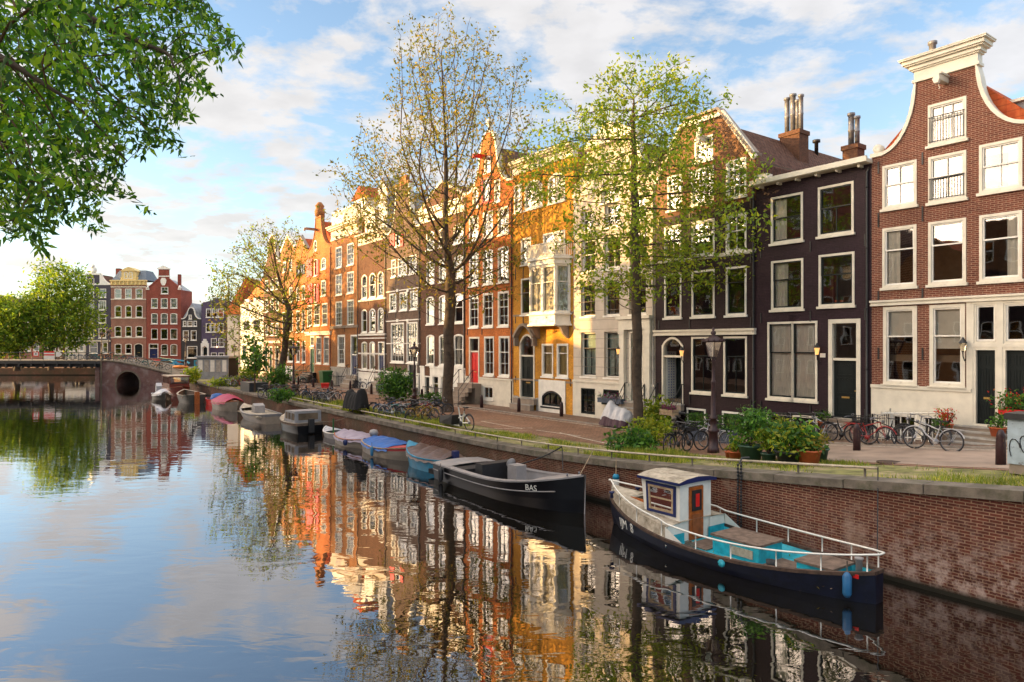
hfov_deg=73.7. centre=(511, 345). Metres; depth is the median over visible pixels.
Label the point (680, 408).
front steps
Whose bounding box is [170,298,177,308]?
window
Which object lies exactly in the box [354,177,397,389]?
canal house
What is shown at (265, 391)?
bicycle
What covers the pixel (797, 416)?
window
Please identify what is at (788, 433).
potted plant
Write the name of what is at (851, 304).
window
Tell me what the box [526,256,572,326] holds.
bay window
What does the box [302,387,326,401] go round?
bicycle
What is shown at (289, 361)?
canal house
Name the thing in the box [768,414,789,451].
potted plant
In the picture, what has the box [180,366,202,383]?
shrub
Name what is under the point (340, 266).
window
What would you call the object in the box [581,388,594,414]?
window
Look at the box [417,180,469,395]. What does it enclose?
canal house
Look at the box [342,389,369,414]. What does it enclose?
covered cargo bike
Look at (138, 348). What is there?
door
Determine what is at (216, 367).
kiosk
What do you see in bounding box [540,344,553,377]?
window
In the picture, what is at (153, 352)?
door
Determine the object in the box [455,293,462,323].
window
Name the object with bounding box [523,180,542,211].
window
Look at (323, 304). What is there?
window
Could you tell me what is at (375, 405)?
bicycle
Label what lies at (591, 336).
window
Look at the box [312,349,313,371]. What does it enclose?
door
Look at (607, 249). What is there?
window
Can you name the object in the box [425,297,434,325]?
window
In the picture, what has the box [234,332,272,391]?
young tree
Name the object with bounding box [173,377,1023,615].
quay wall
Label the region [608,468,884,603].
work boat
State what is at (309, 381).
bicycle
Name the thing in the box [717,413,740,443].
planter
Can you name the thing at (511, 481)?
motor boat
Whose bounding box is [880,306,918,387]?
window
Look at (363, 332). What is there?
window
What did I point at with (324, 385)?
plastic crate
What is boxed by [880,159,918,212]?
window
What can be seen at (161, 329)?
window
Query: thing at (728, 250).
window
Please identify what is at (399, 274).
window
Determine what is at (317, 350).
window
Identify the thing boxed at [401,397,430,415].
bicycle
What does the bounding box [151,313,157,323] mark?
window
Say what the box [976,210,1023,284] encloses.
window
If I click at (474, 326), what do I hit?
window
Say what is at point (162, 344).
window
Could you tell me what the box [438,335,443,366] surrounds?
window
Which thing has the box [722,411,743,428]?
window
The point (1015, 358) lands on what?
door
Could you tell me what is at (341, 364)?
window
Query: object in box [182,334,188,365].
street lamp
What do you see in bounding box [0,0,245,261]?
overhanging tree
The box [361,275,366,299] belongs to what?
window
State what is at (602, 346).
canal house
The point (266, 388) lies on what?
bicycle
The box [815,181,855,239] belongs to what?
window
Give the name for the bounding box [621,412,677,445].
shrub
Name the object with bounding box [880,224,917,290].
window
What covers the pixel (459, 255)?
window
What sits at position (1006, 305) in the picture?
window
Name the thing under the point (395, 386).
shrub
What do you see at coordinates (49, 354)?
bridge sign
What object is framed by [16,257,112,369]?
lime tree
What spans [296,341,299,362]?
window
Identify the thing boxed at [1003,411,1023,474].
cabinet
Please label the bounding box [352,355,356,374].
door
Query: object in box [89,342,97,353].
window
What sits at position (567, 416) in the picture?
pavement
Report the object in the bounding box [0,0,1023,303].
sky
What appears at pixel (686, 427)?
bicycle
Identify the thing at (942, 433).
bicycle
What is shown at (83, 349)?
canal house
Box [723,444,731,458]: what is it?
potted plant
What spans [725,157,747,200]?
window
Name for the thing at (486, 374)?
window
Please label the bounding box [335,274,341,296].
window
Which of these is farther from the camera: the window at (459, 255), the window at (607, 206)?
the window at (459, 255)
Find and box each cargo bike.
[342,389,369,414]
[439,403,473,430]
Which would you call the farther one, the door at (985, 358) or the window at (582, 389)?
the window at (582, 389)
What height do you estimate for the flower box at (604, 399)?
0.658 m
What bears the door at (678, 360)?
in the canal house at (728, 314)
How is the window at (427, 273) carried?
in the canal house at (432, 360)
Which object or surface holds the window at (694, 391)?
in the canal house at (728, 314)
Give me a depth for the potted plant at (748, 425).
20.43 m
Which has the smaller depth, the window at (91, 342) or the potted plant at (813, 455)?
the potted plant at (813, 455)
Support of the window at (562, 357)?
in the canal house at (542, 335)
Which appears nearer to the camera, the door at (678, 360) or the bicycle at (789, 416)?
the bicycle at (789, 416)
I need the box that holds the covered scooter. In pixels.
[599,400,632,427]
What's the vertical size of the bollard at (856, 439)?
0.900 m
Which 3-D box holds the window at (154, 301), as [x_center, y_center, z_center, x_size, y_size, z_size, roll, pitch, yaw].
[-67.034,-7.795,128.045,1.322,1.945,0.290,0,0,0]
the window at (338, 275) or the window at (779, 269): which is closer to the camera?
the window at (779, 269)
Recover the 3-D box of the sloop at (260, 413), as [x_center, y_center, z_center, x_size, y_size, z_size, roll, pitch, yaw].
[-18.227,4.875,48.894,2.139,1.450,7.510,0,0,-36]
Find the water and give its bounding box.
[0,375,1023,681]
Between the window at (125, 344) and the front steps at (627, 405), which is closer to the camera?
the front steps at (627, 405)
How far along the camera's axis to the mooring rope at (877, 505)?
15.26 m
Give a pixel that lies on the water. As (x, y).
(144, 537)
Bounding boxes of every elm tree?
[200,216,325,385]
[316,1,557,411]
[505,37,785,433]
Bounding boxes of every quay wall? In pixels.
[0,368,94,374]
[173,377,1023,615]
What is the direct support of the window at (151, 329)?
in the canal house at (168, 301)
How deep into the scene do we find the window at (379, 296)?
60.58 m
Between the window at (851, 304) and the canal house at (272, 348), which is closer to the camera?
the window at (851, 304)
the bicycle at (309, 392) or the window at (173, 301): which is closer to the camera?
the bicycle at (309, 392)
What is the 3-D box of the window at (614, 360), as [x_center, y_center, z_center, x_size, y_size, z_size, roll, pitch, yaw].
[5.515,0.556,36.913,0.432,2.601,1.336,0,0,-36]
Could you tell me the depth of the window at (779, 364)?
28.78 m
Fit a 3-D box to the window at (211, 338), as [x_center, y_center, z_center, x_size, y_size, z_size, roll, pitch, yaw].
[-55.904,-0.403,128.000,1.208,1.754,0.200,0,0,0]
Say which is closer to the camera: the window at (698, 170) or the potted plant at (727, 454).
the potted plant at (727, 454)
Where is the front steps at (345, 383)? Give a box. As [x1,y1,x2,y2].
[340,365,357,387]
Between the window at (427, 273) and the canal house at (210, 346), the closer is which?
the window at (427, 273)
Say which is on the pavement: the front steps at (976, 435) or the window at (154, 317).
the front steps at (976, 435)
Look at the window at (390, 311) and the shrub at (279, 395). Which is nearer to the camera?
the shrub at (279, 395)
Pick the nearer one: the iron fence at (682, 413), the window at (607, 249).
the iron fence at (682, 413)
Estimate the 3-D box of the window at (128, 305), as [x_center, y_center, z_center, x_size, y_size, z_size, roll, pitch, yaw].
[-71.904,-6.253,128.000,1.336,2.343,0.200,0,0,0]
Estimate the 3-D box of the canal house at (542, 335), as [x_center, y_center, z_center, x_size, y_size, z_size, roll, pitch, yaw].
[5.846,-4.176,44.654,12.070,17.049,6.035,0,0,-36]
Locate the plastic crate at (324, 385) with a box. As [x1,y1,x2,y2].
[320,383,328,387]
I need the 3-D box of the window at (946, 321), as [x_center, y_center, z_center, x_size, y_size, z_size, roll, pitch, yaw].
[14.989,0.064,23.492,0.262,2.926,1.228,0,0,-36]
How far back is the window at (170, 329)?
127.97 m
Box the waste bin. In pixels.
[318,370,332,385]
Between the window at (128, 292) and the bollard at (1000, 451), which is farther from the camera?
the window at (128, 292)
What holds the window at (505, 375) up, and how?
in the canal house at (489, 348)
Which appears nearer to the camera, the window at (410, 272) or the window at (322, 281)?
the window at (410, 272)
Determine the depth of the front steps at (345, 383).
64.93 m
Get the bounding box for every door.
[135,344,141,356]
[150,349,157,357]
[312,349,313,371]
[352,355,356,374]
[380,355,383,374]
[410,365,415,384]
[472,352,477,382]
[522,356,532,396]
[676,357,680,397]
[834,360,855,418]
[977,350,994,424]
[1007,350,1023,409]
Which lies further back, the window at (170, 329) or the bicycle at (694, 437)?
the window at (170, 329)
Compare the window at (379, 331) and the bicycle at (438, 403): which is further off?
the window at (379, 331)
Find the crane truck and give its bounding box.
[159,357,196,368]
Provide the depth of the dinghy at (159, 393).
66.07 m
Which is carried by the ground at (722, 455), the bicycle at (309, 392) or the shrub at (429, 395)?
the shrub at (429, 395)
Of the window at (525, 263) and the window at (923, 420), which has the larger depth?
the window at (525, 263)
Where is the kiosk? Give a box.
[194,356,240,378]
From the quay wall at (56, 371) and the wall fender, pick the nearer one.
the wall fender
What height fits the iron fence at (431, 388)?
0.980 m
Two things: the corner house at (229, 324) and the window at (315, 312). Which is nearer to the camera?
the window at (315, 312)
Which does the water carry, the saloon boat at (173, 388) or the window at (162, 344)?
the saloon boat at (173, 388)
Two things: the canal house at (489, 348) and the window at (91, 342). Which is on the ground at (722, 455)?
the canal house at (489, 348)
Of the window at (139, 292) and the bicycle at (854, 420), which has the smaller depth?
the bicycle at (854, 420)
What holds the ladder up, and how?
hanging from the quay wall at (962, 541)
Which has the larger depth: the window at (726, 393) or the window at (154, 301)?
the window at (154, 301)
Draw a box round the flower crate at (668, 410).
[659,404,678,415]
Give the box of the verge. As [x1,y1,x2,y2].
[197,379,1022,485]
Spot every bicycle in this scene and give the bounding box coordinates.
[225,376,236,386]
[231,376,248,386]
[257,385,276,398]
[258,384,270,396]
[285,384,299,392]
[286,386,307,396]
[300,376,317,384]
[302,387,320,399]
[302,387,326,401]
[309,387,333,399]
[313,388,324,403]
[316,388,341,402]
[320,387,331,402]
[323,387,345,401]
[368,396,395,413]
[373,397,400,415]
[379,398,407,416]
[384,397,410,414]
[390,398,419,414]
[395,399,424,417]
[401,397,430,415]
[405,400,430,420]
[407,398,434,415]
[411,398,442,417]
[414,401,438,419]
[420,397,444,414]
[425,397,453,414]
[663,421,696,450]
[669,421,708,451]
[670,412,692,435]
[698,419,732,449]
[778,412,818,432]
[806,412,842,439]
[819,413,867,441]
[843,414,896,443]
[860,414,913,443]
[893,413,952,444]
[903,415,964,450]
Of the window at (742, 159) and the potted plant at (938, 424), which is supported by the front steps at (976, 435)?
the potted plant at (938, 424)
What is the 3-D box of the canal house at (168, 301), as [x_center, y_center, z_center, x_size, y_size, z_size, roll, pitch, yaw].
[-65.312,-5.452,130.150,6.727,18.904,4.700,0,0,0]
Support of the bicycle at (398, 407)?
on the verge
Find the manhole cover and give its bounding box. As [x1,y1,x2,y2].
[876,460,899,463]
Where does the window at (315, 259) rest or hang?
in the canal house at (319, 347)
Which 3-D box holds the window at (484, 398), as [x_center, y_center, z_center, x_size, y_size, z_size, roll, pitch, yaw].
[-1.609,3.285,46.514,0.200,1.029,1.375,0,0,-36]
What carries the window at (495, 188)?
in the canal house at (489, 348)
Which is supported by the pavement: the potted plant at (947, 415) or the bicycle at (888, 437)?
the bicycle at (888, 437)
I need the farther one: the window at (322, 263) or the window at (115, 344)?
the window at (115, 344)
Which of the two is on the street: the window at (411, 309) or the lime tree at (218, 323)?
the lime tree at (218, 323)
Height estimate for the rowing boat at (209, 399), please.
1.300 m
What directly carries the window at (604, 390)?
in the canal house at (602, 346)
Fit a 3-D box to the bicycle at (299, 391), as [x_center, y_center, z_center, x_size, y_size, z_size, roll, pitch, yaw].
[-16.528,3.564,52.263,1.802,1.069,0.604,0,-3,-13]
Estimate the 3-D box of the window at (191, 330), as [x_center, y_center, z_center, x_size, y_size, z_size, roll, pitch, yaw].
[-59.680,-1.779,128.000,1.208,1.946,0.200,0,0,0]
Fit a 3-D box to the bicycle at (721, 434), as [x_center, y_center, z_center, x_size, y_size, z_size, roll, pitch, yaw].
[7.351,3.236,24.681,0.604,1.069,1.802,5,-2,-28]
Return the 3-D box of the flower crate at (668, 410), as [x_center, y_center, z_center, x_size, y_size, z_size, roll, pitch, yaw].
[6.814,2.782,29.656,0.584,0.498,0.897,0,0,-36]
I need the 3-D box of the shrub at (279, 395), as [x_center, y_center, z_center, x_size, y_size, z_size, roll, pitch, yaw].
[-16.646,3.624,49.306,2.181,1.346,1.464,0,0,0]
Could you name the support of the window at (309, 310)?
in the canal house at (319, 347)
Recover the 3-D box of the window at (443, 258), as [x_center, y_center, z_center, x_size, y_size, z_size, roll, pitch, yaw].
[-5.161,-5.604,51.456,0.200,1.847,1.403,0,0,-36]
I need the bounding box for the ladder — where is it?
[737,457,749,526]
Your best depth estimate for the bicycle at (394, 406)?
39.40 m
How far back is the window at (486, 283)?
46.54 m
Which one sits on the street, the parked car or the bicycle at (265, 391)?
the parked car
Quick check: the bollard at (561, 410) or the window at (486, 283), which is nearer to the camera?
the bollard at (561, 410)
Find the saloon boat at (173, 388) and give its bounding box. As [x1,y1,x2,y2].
[162,374,190,395]
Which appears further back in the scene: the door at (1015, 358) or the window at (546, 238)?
the window at (546, 238)
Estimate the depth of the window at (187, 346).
127.97 m
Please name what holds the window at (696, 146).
in the canal house at (728, 314)
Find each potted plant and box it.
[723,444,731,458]
[725,402,778,462]
[727,434,745,458]
[749,425,781,463]
[763,413,820,465]
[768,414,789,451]
[793,430,828,465]
[814,409,832,427]
[816,429,833,461]
[931,416,951,440]
[933,408,956,430]
[985,412,1006,436]
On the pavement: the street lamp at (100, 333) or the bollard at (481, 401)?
the bollard at (481, 401)
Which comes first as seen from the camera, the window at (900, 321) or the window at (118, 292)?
the window at (900, 321)
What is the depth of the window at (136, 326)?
127.97 m
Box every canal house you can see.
[0,296,19,357]
[19,311,41,357]
[42,314,64,357]
[65,301,85,357]
[86,264,112,357]
[109,267,156,358]
[146,266,191,362]
[181,303,200,365]
[201,299,230,355]
[240,278,263,375]
[264,234,281,376]
[280,234,297,376]
[294,235,312,377]
[303,202,331,382]
[325,186,378,387]
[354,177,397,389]
[386,174,427,395]
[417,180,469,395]
[464,119,529,406]
[508,142,664,414]
[572,121,661,417]
[653,93,841,428]
[748,112,872,437]
[869,32,1023,439]
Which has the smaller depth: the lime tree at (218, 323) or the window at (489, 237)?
the window at (489, 237)
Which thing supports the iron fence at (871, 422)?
on the pavement
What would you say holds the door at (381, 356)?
in the canal house at (372, 334)
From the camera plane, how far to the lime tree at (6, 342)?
109.47 m
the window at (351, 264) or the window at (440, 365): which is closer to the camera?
the window at (440, 365)
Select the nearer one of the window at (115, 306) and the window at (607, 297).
the window at (607, 297)
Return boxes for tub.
[240,381,267,391]
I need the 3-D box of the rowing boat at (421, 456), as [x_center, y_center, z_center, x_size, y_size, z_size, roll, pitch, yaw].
[-3.517,4.973,29.726,1.850,1.254,4.300,0,0,-36]
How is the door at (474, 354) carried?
in the canal house at (489, 348)
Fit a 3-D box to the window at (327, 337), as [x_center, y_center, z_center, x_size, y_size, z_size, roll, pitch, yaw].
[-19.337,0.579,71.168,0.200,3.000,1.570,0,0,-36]
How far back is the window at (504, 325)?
45.10 m
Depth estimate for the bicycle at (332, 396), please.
48.09 m
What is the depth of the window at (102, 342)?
127.97 m
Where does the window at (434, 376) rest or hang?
in the canal house at (432, 360)
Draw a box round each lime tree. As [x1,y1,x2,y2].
[0,280,54,370]
[0,299,29,357]
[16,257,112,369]
[195,267,239,355]
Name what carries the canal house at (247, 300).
on the ground at (722, 455)
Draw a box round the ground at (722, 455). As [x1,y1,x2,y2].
[215,379,1007,470]
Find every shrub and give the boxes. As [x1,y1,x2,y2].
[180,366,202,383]
[204,375,239,387]
[237,366,259,380]
[253,348,261,372]
[256,363,298,387]
[267,386,296,403]
[374,366,412,400]
[417,392,441,401]
[601,423,659,451]
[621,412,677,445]
[643,394,674,430]
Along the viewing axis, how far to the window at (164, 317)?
128.12 m
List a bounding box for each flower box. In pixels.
[597,392,628,403]
[987,387,1023,426]
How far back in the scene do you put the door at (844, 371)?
26.47 m
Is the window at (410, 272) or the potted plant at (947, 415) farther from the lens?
the window at (410, 272)
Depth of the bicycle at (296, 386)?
53.03 m
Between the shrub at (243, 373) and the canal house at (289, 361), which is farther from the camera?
the canal house at (289, 361)
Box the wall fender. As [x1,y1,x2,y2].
[613,474,618,484]
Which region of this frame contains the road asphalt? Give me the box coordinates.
[761,444,1008,468]
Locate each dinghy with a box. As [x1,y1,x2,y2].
[151,383,171,399]
[323,419,341,438]
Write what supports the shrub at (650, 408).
on the pavement
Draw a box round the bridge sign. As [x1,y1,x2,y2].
[44,351,54,358]
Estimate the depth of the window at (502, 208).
45.10 m
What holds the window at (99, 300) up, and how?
in the canal house at (103, 281)
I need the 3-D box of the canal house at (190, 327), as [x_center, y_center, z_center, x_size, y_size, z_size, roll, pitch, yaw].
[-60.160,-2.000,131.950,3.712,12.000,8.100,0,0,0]
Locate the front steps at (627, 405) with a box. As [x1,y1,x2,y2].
[615,382,644,423]
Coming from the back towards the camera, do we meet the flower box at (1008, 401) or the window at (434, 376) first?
the window at (434, 376)
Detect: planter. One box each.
[685,412,708,440]
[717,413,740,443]
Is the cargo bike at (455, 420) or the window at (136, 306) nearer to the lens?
the cargo bike at (455, 420)
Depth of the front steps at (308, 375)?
73.60 m
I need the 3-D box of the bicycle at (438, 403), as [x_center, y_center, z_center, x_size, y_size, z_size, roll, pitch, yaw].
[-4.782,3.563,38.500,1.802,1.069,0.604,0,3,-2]
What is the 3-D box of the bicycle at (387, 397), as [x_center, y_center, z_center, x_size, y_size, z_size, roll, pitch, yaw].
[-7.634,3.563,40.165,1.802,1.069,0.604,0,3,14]
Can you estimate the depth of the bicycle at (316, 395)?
47.85 m
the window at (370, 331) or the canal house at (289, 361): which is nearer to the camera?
the window at (370, 331)
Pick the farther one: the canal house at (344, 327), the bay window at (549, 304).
the canal house at (344, 327)
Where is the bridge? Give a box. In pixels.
[0,352,184,384]
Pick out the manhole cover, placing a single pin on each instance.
(888, 461)
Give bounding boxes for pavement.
[258,375,1006,446]
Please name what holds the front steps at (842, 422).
on the pavement
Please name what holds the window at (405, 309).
in the canal house at (403, 327)
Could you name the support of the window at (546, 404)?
in the canal house at (542, 335)
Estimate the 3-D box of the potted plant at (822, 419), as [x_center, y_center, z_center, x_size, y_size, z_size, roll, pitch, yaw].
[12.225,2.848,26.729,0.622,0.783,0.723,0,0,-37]
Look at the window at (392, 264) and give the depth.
58.40 m
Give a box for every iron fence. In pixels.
[423,385,441,396]
[676,410,743,434]
[752,410,822,434]
[865,414,888,439]
[881,407,951,441]
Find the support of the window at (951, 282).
in the canal house at (947, 303)
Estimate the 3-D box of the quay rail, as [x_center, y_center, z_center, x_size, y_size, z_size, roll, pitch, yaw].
[-4.016,3.473,33.247,0.120,1.295,42.863,0,0,-36]
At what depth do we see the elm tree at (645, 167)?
28.79 m
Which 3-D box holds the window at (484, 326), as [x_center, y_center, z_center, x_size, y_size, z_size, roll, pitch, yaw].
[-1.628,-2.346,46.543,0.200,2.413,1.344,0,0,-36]
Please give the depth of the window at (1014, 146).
22.13 m
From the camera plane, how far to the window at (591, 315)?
38.80 m
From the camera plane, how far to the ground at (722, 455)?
25.60 m
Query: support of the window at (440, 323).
in the canal house at (432, 360)
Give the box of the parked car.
[160,360,183,364]
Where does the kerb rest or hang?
on the ground at (722, 455)
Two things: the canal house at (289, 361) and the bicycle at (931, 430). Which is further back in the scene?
the canal house at (289, 361)
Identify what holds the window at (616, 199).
in the canal house at (602, 346)
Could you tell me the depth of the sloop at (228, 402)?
55.10 m
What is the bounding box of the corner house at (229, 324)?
[225,279,257,372]
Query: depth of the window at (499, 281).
45.18 m
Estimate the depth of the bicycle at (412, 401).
38.67 m
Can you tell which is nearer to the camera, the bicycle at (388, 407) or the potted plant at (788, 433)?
the potted plant at (788, 433)
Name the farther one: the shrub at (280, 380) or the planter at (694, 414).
the shrub at (280, 380)
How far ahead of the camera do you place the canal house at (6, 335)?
128.00 m
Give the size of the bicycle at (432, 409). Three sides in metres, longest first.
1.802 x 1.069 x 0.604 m
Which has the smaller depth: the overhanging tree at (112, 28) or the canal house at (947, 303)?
the overhanging tree at (112, 28)
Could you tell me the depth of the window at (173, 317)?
128.15 m
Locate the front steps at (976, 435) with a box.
[942,424,1006,444]
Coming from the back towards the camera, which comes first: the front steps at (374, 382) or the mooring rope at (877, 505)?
the front steps at (374, 382)
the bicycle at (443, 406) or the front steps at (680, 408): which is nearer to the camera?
the front steps at (680, 408)
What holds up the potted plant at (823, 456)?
on the verge
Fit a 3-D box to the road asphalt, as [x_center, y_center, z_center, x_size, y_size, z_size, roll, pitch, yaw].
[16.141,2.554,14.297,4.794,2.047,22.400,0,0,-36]
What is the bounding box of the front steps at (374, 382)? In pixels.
[367,366,384,391]
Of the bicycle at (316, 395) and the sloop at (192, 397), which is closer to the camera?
the bicycle at (316, 395)
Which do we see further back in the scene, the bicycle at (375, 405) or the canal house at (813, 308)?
the bicycle at (375, 405)
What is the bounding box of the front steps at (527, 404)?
[509,397,536,410]
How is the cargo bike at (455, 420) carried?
on the verge
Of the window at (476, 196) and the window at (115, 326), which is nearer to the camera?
the window at (476, 196)
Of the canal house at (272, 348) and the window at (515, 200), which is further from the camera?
the canal house at (272, 348)
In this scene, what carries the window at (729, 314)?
in the canal house at (728, 314)
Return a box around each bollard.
[480,395,482,407]
[517,398,520,411]
[559,402,563,416]
[853,423,860,450]
[995,429,1005,464]
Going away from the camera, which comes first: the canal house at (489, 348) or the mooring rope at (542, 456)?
the mooring rope at (542, 456)
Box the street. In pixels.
[1,366,239,375]
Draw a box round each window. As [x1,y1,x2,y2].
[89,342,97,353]
[99,300,105,310]
[102,342,107,353]
[114,306,121,317]
[115,289,121,298]
[115,326,121,336]
[115,344,121,353]
[125,289,131,298]
[125,305,131,317]
[125,326,131,336]
[125,344,131,353]
[135,306,142,317]
[136,289,142,298]
[136,326,142,336]
[151,298,157,308]
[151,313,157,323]
[151,329,157,339]
[160,298,167,308]
[160,329,167,339]
[161,313,167,323]
[161,344,167,355]
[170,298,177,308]
[170,313,176,323]
[170,329,177,339]
[187,346,196,358]
[190,330,196,340]
[210,338,216,347]
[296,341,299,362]
[307,305,311,326]
[313,259,316,276]
[313,304,319,326]
[315,336,321,364]
[320,258,325,270]
[320,280,325,296]
[321,303,327,325]
[323,336,328,364]
[335,246,341,269]
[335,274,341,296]
[336,301,341,325]
[337,335,344,366]
[346,243,353,266]
[346,271,353,294]
[346,299,353,326]
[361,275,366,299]
[361,309,366,333]
[361,342,366,370]
[368,273,375,298]
[368,308,375,333]
[368,342,374,371]
[377,271,383,297]
[377,308,383,332]
[388,293,396,312]
[390,259,395,278]
[390,323,403,363]
[397,257,406,277]
[399,292,407,311]
[405,322,417,364]
[408,255,416,275]
[409,290,417,310]
[425,231,434,251]
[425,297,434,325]
[425,335,434,366]
[426,261,434,284]
[433,375,437,391]
[438,258,445,283]
[438,295,444,324]
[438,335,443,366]
[452,223,462,245]
[454,255,462,280]
[454,334,462,367]
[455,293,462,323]
[468,252,478,287]
[468,294,478,328]
[469,215,478,242]
[471,187,478,209]
[480,177,491,204]
[481,210,492,239]
[481,293,493,328]
[482,249,492,285]
[483,156,491,174]
[483,336,494,376]
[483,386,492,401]
[494,179,500,202]
[496,206,508,236]
[496,246,508,283]
[496,291,508,327]
[497,336,509,377]
[513,184,521,214]
[519,237,530,266]
[519,278,528,316]
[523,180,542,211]
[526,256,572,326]
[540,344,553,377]
[540,391,561,409]
[543,230,564,256]
[547,172,565,205]
[555,344,568,378]
[579,284,595,318]
[579,332,596,378]
[581,240,595,274]
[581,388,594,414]
[583,209,591,233]
[599,179,618,204]
[601,389,618,405]
[602,235,619,271]
[603,202,619,229]
[603,281,619,316]
[603,332,618,379]
[627,278,646,315]
[662,272,682,319]
[664,224,681,262]
[665,174,682,212]
[686,407,705,426]
[689,218,714,259]
[689,269,715,318]
[689,337,713,395]
[691,165,713,206]
[694,134,713,163]
[721,336,747,397]
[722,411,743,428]
[723,212,746,254]
[723,265,747,317]
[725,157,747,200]
[765,321,793,401]
[768,192,804,246]
[769,258,804,311]
[789,321,818,403]
[792,415,817,431]
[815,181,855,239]
[816,251,855,308]
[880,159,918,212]
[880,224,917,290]
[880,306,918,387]
[891,414,916,439]
[922,415,948,436]
[925,96,968,149]
[925,150,968,205]
[925,217,967,287]
[927,304,966,390]
[974,303,996,342]
[976,137,1023,196]
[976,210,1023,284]
[1004,302,1023,343]
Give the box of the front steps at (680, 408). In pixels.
[645,382,684,426]
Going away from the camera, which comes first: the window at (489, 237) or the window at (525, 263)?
the window at (525, 263)
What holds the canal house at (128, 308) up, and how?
on the street
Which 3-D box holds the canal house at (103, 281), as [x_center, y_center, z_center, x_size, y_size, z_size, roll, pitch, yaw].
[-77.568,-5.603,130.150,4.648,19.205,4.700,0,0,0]
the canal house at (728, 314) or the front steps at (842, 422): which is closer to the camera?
the front steps at (842, 422)
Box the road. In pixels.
[234,376,1008,470]
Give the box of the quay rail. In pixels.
[292,397,876,477]
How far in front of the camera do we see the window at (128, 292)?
128.12 m
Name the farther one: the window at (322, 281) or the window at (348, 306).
the window at (322, 281)
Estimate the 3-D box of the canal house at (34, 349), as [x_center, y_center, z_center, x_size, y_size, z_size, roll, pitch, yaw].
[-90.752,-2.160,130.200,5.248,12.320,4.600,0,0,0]
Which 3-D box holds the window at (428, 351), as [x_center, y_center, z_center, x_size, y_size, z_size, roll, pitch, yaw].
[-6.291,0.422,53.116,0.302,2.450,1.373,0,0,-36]
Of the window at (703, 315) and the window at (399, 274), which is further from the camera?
the window at (399, 274)
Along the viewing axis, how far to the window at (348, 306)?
66.18 m
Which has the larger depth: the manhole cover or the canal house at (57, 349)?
the canal house at (57, 349)
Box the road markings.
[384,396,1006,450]
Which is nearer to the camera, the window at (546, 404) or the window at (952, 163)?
the window at (952, 163)
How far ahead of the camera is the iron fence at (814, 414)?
27.08 m
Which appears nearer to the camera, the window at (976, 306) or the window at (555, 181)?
the window at (976, 306)
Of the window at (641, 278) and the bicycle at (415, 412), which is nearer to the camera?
the window at (641, 278)
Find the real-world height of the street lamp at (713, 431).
4.350 m
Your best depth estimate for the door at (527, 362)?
43.05 m
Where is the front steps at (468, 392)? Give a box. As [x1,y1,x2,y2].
[453,369,480,404]
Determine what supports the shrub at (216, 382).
on the verge
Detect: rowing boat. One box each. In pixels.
[205,393,221,404]
[333,428,377,448]
[361,435,411,460]
[406,440,464,471]
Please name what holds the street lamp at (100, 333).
on the bridge
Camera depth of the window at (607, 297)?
37.19 m
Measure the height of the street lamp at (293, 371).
4.350 m
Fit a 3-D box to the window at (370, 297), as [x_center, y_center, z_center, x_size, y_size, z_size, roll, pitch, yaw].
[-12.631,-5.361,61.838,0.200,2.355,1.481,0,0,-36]
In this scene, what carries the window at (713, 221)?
in the canal house at (728, 314)
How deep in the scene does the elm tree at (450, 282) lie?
41.09 m
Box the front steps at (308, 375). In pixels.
[295,363,315,382]
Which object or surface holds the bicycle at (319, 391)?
on the verge
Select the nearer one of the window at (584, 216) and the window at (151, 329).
the window at (584, 216)
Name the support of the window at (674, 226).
in the canal house at (728, 314)
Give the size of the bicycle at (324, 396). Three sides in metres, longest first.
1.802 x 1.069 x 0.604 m
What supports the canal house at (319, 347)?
on the ground at (722, 455)
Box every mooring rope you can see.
[521,446,561,463]
[877,467,878,549]
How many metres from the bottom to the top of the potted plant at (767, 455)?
1.175 m
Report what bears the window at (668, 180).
in the canal house at (728, 314)
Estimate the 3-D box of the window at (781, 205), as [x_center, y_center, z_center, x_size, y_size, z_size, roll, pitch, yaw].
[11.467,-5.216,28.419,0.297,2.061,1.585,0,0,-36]
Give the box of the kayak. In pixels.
[173,365,187,368]
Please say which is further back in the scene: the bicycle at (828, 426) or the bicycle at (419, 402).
the bicycle at (419, 402)
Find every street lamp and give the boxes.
[98,330,104,356]
[105,328,111,357]
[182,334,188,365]
[288,342,298,387]
[408,341,419,402]
[701,327,724,452]
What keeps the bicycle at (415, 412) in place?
on the verge
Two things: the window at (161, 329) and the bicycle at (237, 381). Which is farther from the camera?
the window at (161, 329)
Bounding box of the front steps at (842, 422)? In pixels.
[821,418,860,438]
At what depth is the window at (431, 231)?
53.18 m
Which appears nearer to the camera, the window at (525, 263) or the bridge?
the window at (525, 263)
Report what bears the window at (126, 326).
in the canal house at (128, 308)
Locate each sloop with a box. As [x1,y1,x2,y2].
[176,389,205,403]
[211,394,243,411]
[237,403,281,423]
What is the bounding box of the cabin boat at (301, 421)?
[280,409,322,434]
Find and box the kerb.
[291,382,1006,448]
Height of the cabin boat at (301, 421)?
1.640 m
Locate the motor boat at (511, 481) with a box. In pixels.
[428,457,585,513]
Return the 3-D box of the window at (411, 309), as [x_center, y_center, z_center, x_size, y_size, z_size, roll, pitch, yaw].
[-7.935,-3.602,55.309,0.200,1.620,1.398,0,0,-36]
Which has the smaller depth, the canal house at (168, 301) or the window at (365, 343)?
the window at (365, 343)

